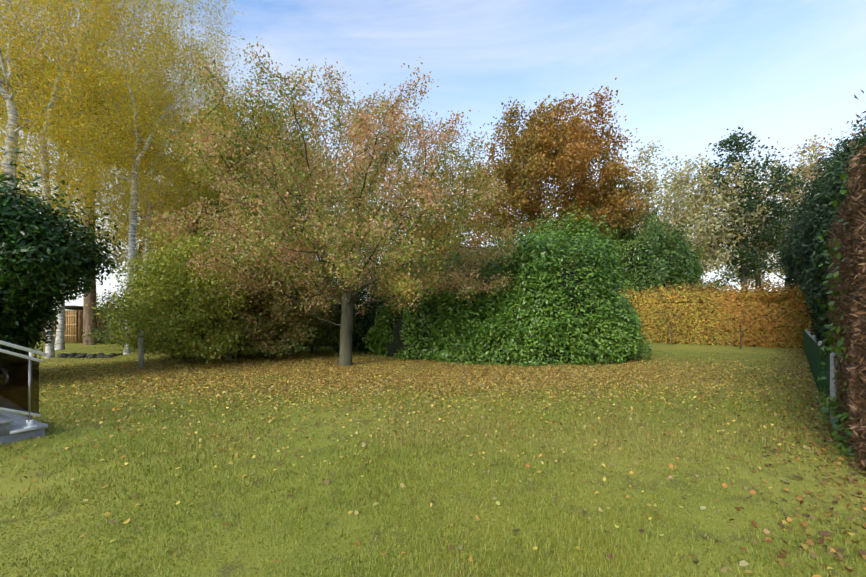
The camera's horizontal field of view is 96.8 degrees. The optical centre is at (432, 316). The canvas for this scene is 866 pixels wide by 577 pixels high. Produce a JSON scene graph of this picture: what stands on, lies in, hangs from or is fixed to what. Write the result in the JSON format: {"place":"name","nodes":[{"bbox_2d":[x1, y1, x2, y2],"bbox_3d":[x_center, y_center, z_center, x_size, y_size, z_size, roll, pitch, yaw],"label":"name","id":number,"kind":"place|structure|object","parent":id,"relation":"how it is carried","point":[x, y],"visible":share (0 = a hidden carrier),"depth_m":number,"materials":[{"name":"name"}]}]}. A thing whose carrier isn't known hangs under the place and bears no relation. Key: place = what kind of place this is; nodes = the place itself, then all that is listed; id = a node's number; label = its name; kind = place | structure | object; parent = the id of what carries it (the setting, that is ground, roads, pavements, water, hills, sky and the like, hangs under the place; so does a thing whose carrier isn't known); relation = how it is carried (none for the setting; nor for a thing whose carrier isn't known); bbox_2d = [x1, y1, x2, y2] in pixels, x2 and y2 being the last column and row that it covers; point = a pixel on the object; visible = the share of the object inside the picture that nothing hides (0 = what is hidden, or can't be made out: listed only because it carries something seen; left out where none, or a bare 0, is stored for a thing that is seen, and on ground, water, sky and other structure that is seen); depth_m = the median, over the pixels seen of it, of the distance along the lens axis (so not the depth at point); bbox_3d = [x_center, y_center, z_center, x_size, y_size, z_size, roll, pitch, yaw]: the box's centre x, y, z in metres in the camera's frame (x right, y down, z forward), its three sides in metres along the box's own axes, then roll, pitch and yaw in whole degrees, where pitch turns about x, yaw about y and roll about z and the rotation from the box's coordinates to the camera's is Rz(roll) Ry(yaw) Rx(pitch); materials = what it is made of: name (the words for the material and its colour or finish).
{"place":"outdoors","nodes":[
{"label":"outdoors","id":0,"kind":"place"},
{"bbox_2d":[0,322,865,576],"bbox_3d":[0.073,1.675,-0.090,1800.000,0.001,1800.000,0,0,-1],"label":"lawn ground","id":1,"kind":"structure","parent":0,"point":[13,486],"depth_m":3.82,"materials":[{"name":"green plant"}]},
{"bbox_2d":[0,340,47,444],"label":"stair railing","id":2,"kind":"object","parent":1,"relation":"on","point":[19,383],"visible":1,"depth_m":5.23,"materials":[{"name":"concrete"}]},
{"bbox_2d":[0,124,54,202],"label":"tree","id":3,"kind":"object","parent":1,"relation":"on","point":[17,159],"visible":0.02,"depth_m":32.24,"materials":[{"name":"yellow plant"}]},
{"bbox_2d":[0,147,127,364],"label":"laurel","id":4,"kind":"object","parent":1,"relation":"on","point":[38,251],"visible":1,"depth_m":8.56,"materials":[{"name":"green plant"}]},
{"bbox_2d":[42,310,114,342],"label":"shed walls","id":5,"kind":"structure","parent":1,"relation":"on","point":[73,326],"depth_m":24.29,"materials":[{"name":"brown wood"}]},
{"bbox_2d":[54,306,106,310],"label":"shed roof","id":6,"kind":"structure","parent":5,"relation":"on","point":[74,307],"depth_m":25.27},
{"bbox_2d":[0,0,172,349],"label":"birch tree","id":7,"kind":"object","parent":1,"relation":"on","point":[7,167],"visible":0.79,"depth_m":13.96,"materials":[{"name":"yellow plant"}]},
{"bbox_2d":[0,0,175,349],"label":"birch tree","id":8,"kind":"object","parent":1,"relation":"on","point":[59,339],"visible":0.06,"depth_m":19.57,"materials":[{"name":"yellow plant"}]},
{"bbox_2d":[0,39,177,344],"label":"birch tree","id":9,"kind":"object","parent":1,"relation":"on","point":[81,110],"depth_m":22.93,"materials":[{"name":"yellow plant"}]},
{"bbox_2d":[57,353,122,357],"bbox_3d":[-14.562,1.612,16.197,2.888,0.128,1.398,0,0,-1],"label":"stone edging","id":10,"kind":"object","parent":1,"relation":"on","point":[79,355],"visible":0.96,"depth_m":16.14,"materials":[{"name":"grey stone"}]},
{"bbox_2d":[0,0,203,358],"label":"birch tree","id":11,"kind":"object","parent":1,"relation":"on","point":[50,350],"visible":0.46,"depth_m":15.59,"materials":[{"name":"yellow plant"}]},
{"bbox_2d":[78,293,149,349],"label":"bush","id":12,"kind":"object","parent":1,"relation":"on","point":[105,333],"visible":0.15,"depth_m":18.22,"materials":[{"name":"green plant"}]},
{"bbox_2d":[37,138,198,279],"bbox_3d":[-29.790,-9.171,40.352,16.190,22.010,17.824,0,0,-1],"label":"tree","id":13,"kind":"object","parent":1,"relation":"on","point":[125,257],"visible":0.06,"depth_m":38.01,"materials":[{"name":"yellow plant"}]},
{"bbox_2d":[0,0,258,354],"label":"birch tree","id":14,"kind":"object","parent":1,"relation":"on","point":[133,219],"visible":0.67,"depth_m":16.81,"materials":[{"name":"yellow plant"}]},
{"bbox_2d":[13,0,254,347],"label":"birch tree","id":15,"kind":"object","parent":1,"relation":"on","point":[147,238],"visible":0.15,"depth_m":19.70,"materials":[{"name":"yellow plant"}]},
{"bbox_2d":[83,264,213,358],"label":"bush","id":16,"kind":"object","parent":1,"relation":"on","point":[117,312],"visible":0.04,"depth_m":14.09,"materials":[{"name":"green plant"}]},
{"bbox_2d":[102,257,225,359],"bbox_3d":[-10.036,-0.543,15.383,4.850,4.742,5.523,0,0,-26],"label":"bush","id":17,"kind":"object","parent":1,"relation":"on","point":[130,327],"visible":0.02,"depth_m":14.13,"materials":[{"name":"green plant"}]},
{"bbox_2d":[59,18,276,254],"bbox_3d":[-14.977,-7.649,23.855,11.077,18.968,10.818,0,0,-1],"label":"tree","id":18,"kind":"object","parent":1,"relation":"on","point":[180,214],"visible":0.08,"depth_m":22.10,"materials":[{"name":"yellow plant"}]},
{"bbox_2d":[123,148,265,268],"bbox_3d":[-19.653,-7.041,35.116,14.108,17.746,13.649,0,0,-16],"label":"tree","id":19,"kind":"object","parent":1,"relation":"on","point":[163,223],"visible":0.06,"depth_m":32.52,"materials":[{"name":"brown plant"}]},
{"bbox_2d":[99,219,291,365],"bbox_3d":[-8.525,-0.845,13.721,5.636,5.344,5.252,0,0,20],"label":"bush","id":20,"kind":"object","parent":1,"relation":"on","point":[175,278],"visible":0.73,"depth_m":12.69,"materials":[{"name":"green plant"}]},
{"bbox_2d":[168,254,295,356],"bbox_3d":[-8.237,-0.564,16.279,5.304,4.812,5.792,0,0,-1],"label":"bush","id":21,"kind":"object","parent":1,"relation":"on","point":[238,352],"visible":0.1,"depth_m":15.57,"materials":[{"name":"green plant"}]},
{"bbox_2d":[138,329,339,367],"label":"fence posts","id":22,"kind":"object","parent":1,"relation":"on","point":[141,358],"visible":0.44,"depth_m":12.90,"materials":[{"name":"metal"}]},
{"bbox_2d":[158,91,356,273],"bbox_3d":[-12.095,-7.097,26.666,13.140,17.904,12.702,0,0,-1],"label":"tree","id":23,"kind":"object","parent":1,"relation":"on","point":[253,182],"visible":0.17,"depth_m":23.99,"materials":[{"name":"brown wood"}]},
{"bbox_2d":[178,218,341,359],"bbox_3d":[-6.576,-1.034,15.137,6.330,5.720,5.562,0,0,-1],"label":"bush","id":24,"kind":"object","parent":1,"relation":"on","point":[282,316],"visible":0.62,"depth_m":14.05,"materials":[{"name":"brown plant"}]},
{"bbox_2d":[96,216,455,353],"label":"shrubs","id":25,"kind":"object","parent":1,"relation":"on","point":[369,317],"visible":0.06,"depth_m":18.29,"materials":[{"name":"green plant"}]},
{"bbox_2d":[278,256,368,353],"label":"bush","id":26,"kind":"object","parent":1,"relation":"on","point":[333,333],"visible":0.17,"depth_m":17.04,"materials":[{"name":"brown plant"}]},
{"bbox_2d":[137,35,523,365],"bbox_3d":[-2.678,-3.033,13.275,11.442,9.739,10.707,0,0,-1],"label":"tree","id":27,"kind":"object","parent":1,"relation":"on","point":[399,253],"visible":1,"depth_m":10.75,"materials":[{"name":"brown plant"}]},
{"bbox_2d":[289,163,394,282],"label":"tree","id":28,"kind":"object","parent":1,"relation":"on","point":[343,215],"visible":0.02,"depth_m":42.42,"materials":[{"name":"brown plant"}]},
{"bbox_2d":[334,149,474,271],"bbox_3d":[-3.070,-7.947,41.341,15.611,19.572,14.865,0,0,-1],"label":"tree","id":29,"kind":"object","parent":1,"relation":"on","point":[463,238],"visible":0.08,"depth_m":38.57,"materials":[{"name":"brown plant"}]},
{"bbox_2d":[0,345,865,576],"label":"fallen leaves","id":30,"kind":"object","parent":1,"relation":"on","point":[330,369],"visible":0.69,"depth_m":9.31,"materials":[{"name":"brown plant"}]},
{"bbox_2d":[395,189,508,274],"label":"tree","id":31,"kind":"object","parent":1,"relation":"on","point":[470,215],"visible":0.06,"depth_m":44.32,"materials":[{"name":"brown plant"}]},
{"bbox_2d":[362,198,652,366],"bbox_3d":[3.428,-1.718,17.139,12.950,6.920,9.097,0,0,-1],"label":"laurel bush","id":32,"kind":"object","parent":1,"relation":"on","point":[545,311],"visible":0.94,"depth_m":13.96,"materials":[{"name":"green plant"}]},
{"bbox_2d":[455,77,661,263],"bbox_3d":[9.811,-7.411,28.847,16.146,18.523,12.768,0,0,-1],"label":"oak tree","id":33,"kind":"object","parent":1,"relation":"on","point":[545,157],"visible":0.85,"depth_m":27.09,"materials":[{"name":"orange plant"}]},
{"bbox_2d":[548,183,638,267],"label":"tree","id":34,"kind":"object","parent":1,"relation":"on","point":[597,222],"depth_m":48.74,"materials":[{"name":"brown plant"}]},
{"bbox_2d":[572,200,704,293],"bbox_3d":[16.324,-3.823,30.418,10.694,11.197,7.470,0,0,-1],"label":"bush","id":35,"kind":"object","parent":1,"relation":"on","point":[655,262],"visible":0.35,"depth_m":28.36,"materials":[{"name":"green plant"}]},
{"bbox_2d":[602,140,705,247],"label":"tree","id":36,"kind":"object","parent":1,"relation":"on","point":[645,158],"visible":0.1,"depth_m":48.33,"materials":[{"name":"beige plant"}]},
{"bbox_2d":[657,298,689,344],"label":"small tree","id":37,"kind":"object","parent":1,"relation":"on","point":[673,323],"visible":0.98,"depth_m":23.18,"materials":[{"name":"orange plant"}]},
{"bbox_2d":[646,216,741,289],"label":"tree","id":38,"kind":"object","parent":1,"relation":"on","point":[726,274],"visible":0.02,"depth_m":68.61,"materials":[{"name":"beige plant"}]},
{"bbox_2d":[649,152,771,285],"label":"tree","id":39,"kind":"object","parent":1,"relation":"on","point":[702,178],"visible":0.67,"depth_m":44.76,"materials":[{"name":"beige plant"}]},
{"bbox_2d":[618,277,817,348],"bbox_3d":[15.258,-0.396,24.823,13.740,4.402,2.240,0,0,41],"label":"beech hedge","id":40,"kind":"object","parent":1,"relation":"on","point":[781,321],"visible":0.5,"depth_m":22.49,"materials":[{"name":"orange plant"}]},
{"bbox_2d":[711,293,763,347],"bbox_3d":[16.033,0.281,20.317,2.165,3.091,2.390,0,0,26],"label":"small tree","id":41,"kind":"object","parent":1,"relation":"on","point":[740,331],"visible":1,"depth_m":20.12,"materials":[{"name":"orange plant"}]},
{"bbox_2d":[686,127,813,289],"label":"tree","id":42,"kind":"object","parent":1,"relation":"on","point":[764,237],"visible":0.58,"depth_m":44.54,"materials":[{"name":"green plant"}]},
{"bbox_2d":[690,134,831,291],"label":"tree","id":43,"kind":"object","parent":1,"relation":"on","point":[758,281],"visible":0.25,"depth_m":47.39,"materials":[{"name":"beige plant"}]},
{"bbox_2d":[734,196,806,290],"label":"tree","id":44,"kind":"object","parent":1,"relation":"on","point":[752,282],"visible":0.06,"depth_m":69.09,"materials":[{"name":"plant"}]},
{"bbox_2d":[759,137,834,283],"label":"tree","id":45,"kind":"object","parent":1,"relation":"on","point":[807,177],"visible":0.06,"depth_m":47.74,"materials":[{"name":"beige plant"}]},
{"bbox_2d":[776,138,858,341],"bbox_3d":[22.366,-3.950,21.265,5.877,11.370,4.501,0,0,-1],"label":"shrub","id":46,"kind":"object","parent":1,"relation":"on","point":[789,267],"visible":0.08,"depth_m":21.55,"materials":[{"name":"green plant"}]},
{"bbox_2d":[803,329,839,424],"bbox_3d":[12.951,1.165,13.172,0.107,1.220,19.656,0,0,43],"label":"fence","id":47,"kind":"object","parent":1,"relation":"on","point":[812,349],"visible":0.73,"depth_m":7.99,"materials":[{"name":"metal"}]},
{"bbox_2d":[790,115,865,341],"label":"shrub","id":48,"kind":"object","parent":1,"relation":"on","point":[800,217],"visible":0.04,"depth_m":17.82,"materials":[{"name":"green plant"}]},
{"bbox_2d":[791,119,865,343],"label":"shrub","id":49,"kind":"object","parent":1,"relation":"on","point":[812,228],"visible":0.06,"depth_m":14.27,"materials":[{"name":"green plant"}]},
{"bbox_2d":[802,94,865,322],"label":"shrub","id":50,"kind":"object","parent":1,"relation":"on","point":[816,257],"visible":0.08,"depth_m":9.24,"materials":[{"name":"green plant"}]},
{"bbox_2d":[810,116,865,354],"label":"shrub","id":51,"kind":"object","parent":1,"relation":"on","point":[831,210],"depth_m":11.42,"materials":[{"name":"green plant"}]},
{"bbox_2d":[823,90,865,471],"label":"hedge","id":52,"kind":"object","parent":1,"relation":"on","point":[843,287],"depth_m":4.49,"materials":[{"name":"plant"}]},
{"bbox_2d":[817,128,865,455],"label":"ivy hedge","id":53,"kind":"object","parent":52,"relation":"attached to","point":[832,306],"visible":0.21,"depth_m":5.56,"materials":[{"name":"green plant"}]},
{"bbox_2d":[0,0,865,309],"label":"sky","id":54,"kind":"structure","parent":0,"point":[687,72],"materials":[{"name":"blue"}]}
]}

